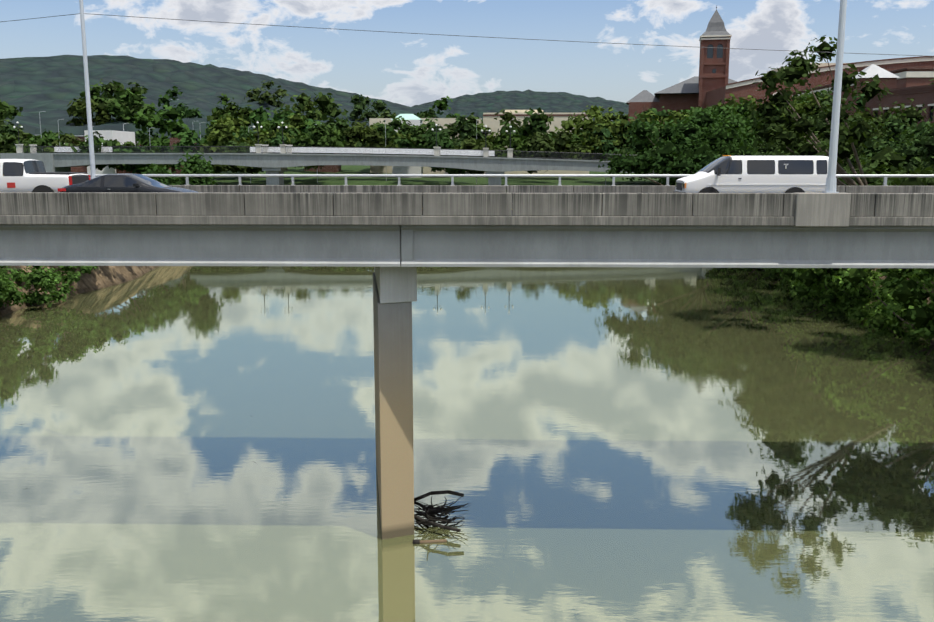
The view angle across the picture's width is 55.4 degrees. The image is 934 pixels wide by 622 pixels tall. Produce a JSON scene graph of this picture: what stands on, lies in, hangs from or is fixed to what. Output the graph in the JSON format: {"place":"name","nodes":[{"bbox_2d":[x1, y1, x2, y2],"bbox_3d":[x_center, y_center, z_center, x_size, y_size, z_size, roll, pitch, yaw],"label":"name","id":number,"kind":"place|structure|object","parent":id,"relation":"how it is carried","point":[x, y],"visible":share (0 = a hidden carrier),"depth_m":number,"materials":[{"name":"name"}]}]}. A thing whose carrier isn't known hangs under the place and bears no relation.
{"place":"outdoors","nodes":[
{"label":"outdoors","id":0,"kind":"place"},
{"bbox_2d":[373,272,413,539],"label":"bridge pier","id":1,"kind":"structure","parent":0,"point":[393,364],"depth_m":33.12,"materials":[{"name":"beige concrete"}]},
{"bbox_2d":[374,266,416,303],"bbox_3d":[-3.044,-1.734,36.310,2.631,1.450,8.992,0,10,1],"label":"pier cap","id":2,"kind":"object","parent":1,"relation":"on","point":[396,284],"visible":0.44,"depth_m":32.16,"materials":[{"name":"grey concrete"}]},
{"bbox_2d":[0,224,933,267],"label":"bridge girders","id":3,"kind":"object","parent":1,"relation":"on","point":[496,246],"visible":0.69,"depth_m":30.80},
{"bbox_2d":[79,0,95,178],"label":"light pole","id":4,"kind":"object","parent":3,"relation":"on","point":[89,124],"visible":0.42,"depth_m":40.31,"materials":[{"name":"grey metal"}]},
{"bbox_2d":[2,13,922,55],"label":"overhead wire","id":5,"kind":"object","parent":4,"relation":"attached to","point":[468,36],"visible":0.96,"depth_m":39.51,"materials":[{"name":"grey metal"}]},
{"bbox_2d":[0,215,933,225],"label":"bridge deck edge","id":6,"kind":"object","parent":3,"relation":"on","point":[456,220],"visible":0.39,"depth_m":30.34,"materials":[{"name":"grey concrete"}]},
{"bbox_2d":[0,185,933,216],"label":"bridge parapet","id":7,"kind":"structure","parent":6,"relation":"on","point":[479,200],"depth_m":30.37,"materials":[{"name":"grey concrete"}]},
{"bbox_2d":[87,174,933,185],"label":"bridge rail","id":8,"kind":"object","parent":7,"relation":"on","point":[452,176],"visible":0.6,"depth_m":40.50,"materials":[{"name":"silver metal"}]},
{"bbox_2d":[795,193,850,226],"bbox_3d":[11.976,-3.434,30.139,1.800,1.122,0.480,0,10,1],"label":"light pole base","id":9,"kind":"object","parent":7,"relation":"attached to","point":[822,209],"visible":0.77,"depth_m":29.90,"materials":[{"name":"grey concrete"}]},
{"bbox_2d":[822,0,846,192],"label":"light pole","id":10,"kind":"object","parent":3,"relation":"on","point":[831,182],"visible":1,"depth_m":29.48,"materials":[{"name":"grey metal"}]},
{"label":"bridge road","id":11,"kind":"structure","parent":3,"relation":"on","visible":0},
{"bbox_2d":[0,159,90,191],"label":"white pickup","id":12,"kind":"object","parent":11,"relation":"on","point":[24,175],"visible":0.81,"depth_m":37.42,"materials":[{"name":"white paint"}]},
{"bbox_2d":[58,173,196,192],"bbox_3d":[-12.702,-4.501,33.802,4.930,1.430,2.180,0,10,1],"label":"car","id":13,"kind":"object","parent":11,"relation":"on","point":[124,182],"visible":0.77,"depth_m":32.92,"materials":[{"name":"black paint"}]},
{"bbox_2d":[673,155,828,192],"bbox_3d":[12.020,-5.508,37.617,6.200,2.129,2.520,0,10,1],"label":"white van","id":14,"kind":"object","parent":11,"relation":"on","point":[763,174],"visible":0.79,"depth_m":36.64,"materials":[{"name":"white paint"}]},
{"bbox_2d":[0,266,933,621],"bbox_3d":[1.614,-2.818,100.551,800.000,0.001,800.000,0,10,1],"label":"river water","id":15,"kind":"structure","parent":0,"point":[590,444],"depth_m":43.55,"materials":[{"name":"green liquid"}]},
{"bbox_2d":[413,539,419,543],"bbox_3d":[-1.897,8.653,33.294,0.260,0.230,0.220,-1,10,-5],"label":"dark log end","id":16,"kind":"object","parent":15,"relation":"in","point":[416,541],"visible":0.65,"depth_m":33.20,"materials":[{"name":"black wood"}]},
{"bbox_2d":[420,539,446,543],"bbox_3d":[-1.370,8.664,33.349,1.212,0.180,0.170,-1,10,-5],"label":"floating log","id":17,"kind":"object","parent":15,"relation":"in","point":[433,541],"visible":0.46,"depth_m":33.31,"materials":[{"name":"brown wood"}]},
{"bbox_2d":[414,490,470,531],"bbox_3d":[-1.697,7.737,35.064,3.540,1.485,2.688,2,10,14],"label":"driftwood snag","id":18,"kind":"object","parent":15,"relation":"in","point":[431,512],"visible":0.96,"depth_m":34.86,"materials":[{"name":"black wood"}]},
{"bbox_2d":[0,165,933,316],"bbox_3d":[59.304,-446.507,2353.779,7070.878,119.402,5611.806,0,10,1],"label":"ground","id":19,"kind":"structure","parent":0,"point":[101,277],"depth_m":254.68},
{"bbox_2d":[35,110,588,177],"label":"town buildings","id":20,"kind":"structure","parent":19,"relation":"on","point":[489,121],"depth_m":321.51,"materials":[{"name":"concrete"}]},
{"bbox_2d":[0,55,628,153],"bbox_3d":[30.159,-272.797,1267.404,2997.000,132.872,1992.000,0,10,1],"label":"hill forest","id":21,"kind":"object","parent":19,"relation":"on","point":[52,87],"visible":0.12,"depth_m":581.89,"materials":[{"name":"green plant"}]},
{"bbox_2d":[39,111,612,184],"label":"street lamps","id":22,"kind":"object","parent":19,"relation":"on","point":[251,126],"visible":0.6,"depth_m":248.64,"materials":[{"name":"grey metal"}]},
{"bbox_2d":[0,153,653,184],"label":"bridge","id":23,"kind":"structure","parent":19,"relation":"on","point":[274,163],"depth_m":204.63,"materials":[{"name":"grey concrete"}]},
{"bbox_2d":[15,144,512,157],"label":"bridge posts","id":24,"kind":"object","parent":23,"relation":"on","point":[19,148],"visible":0.5,"depth_m":204.38,"materials":[{"name":"grey concrete"}]},
{"bbox_2d":[14,124,661,147],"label":"bridge pillars","id":25,"kind":"structure","parent":24,"relation":"on","point":[436,131],"depth_m":203.39,"materials":[{"name":"grey concrete"}]},
{"bbox_2d":[13,121,514,131],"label":"street lamps","id":26,"kind":"object","parent":25,"relation":"on","point":[257,122],"visible":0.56,"depth_m":203.56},
{"bbox_2d":[54,147,493,155],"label":"parapet","id":27,"kind":"structure","parent":23,"relation":"on","point":[376,151],"depth_m":210.59,"materials":[{"name":"grey concrete"}]},
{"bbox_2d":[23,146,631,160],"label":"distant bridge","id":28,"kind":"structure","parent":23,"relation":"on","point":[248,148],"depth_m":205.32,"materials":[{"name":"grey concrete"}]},
{"bbox_2d":[0,79,933,177],"bbox_3d":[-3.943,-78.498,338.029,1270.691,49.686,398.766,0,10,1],"label":"tree leaves","id":29,"kind":"object","parent":19,"relation":"on","point":[599,134],"visible":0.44,"depth_m":254.17,"materials":[{"name":"green plant"}]},
{"bbox_2d":[626,5,736,130],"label":"clock tower building","id":30,"kind":"structure","parent":19,"relation":"on","point":[713,75],"depth_m":253.73,"materials":[{"name":"brick"}]},
{"bbox_2d":[706,56,933,125],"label":"brick hall buildings","id":31,"kind":"structure","parent":19,"relation":"on","point":[908,77],"depth_m":165.99,"materials":[{"name":"red brick"}]},
{"bbox_2d":[0,0,933,106],"label":"sky","id":32,"kind":"structure","parent":0,"point":[405,68],"materials":[{"name":"blue"}]}
]}

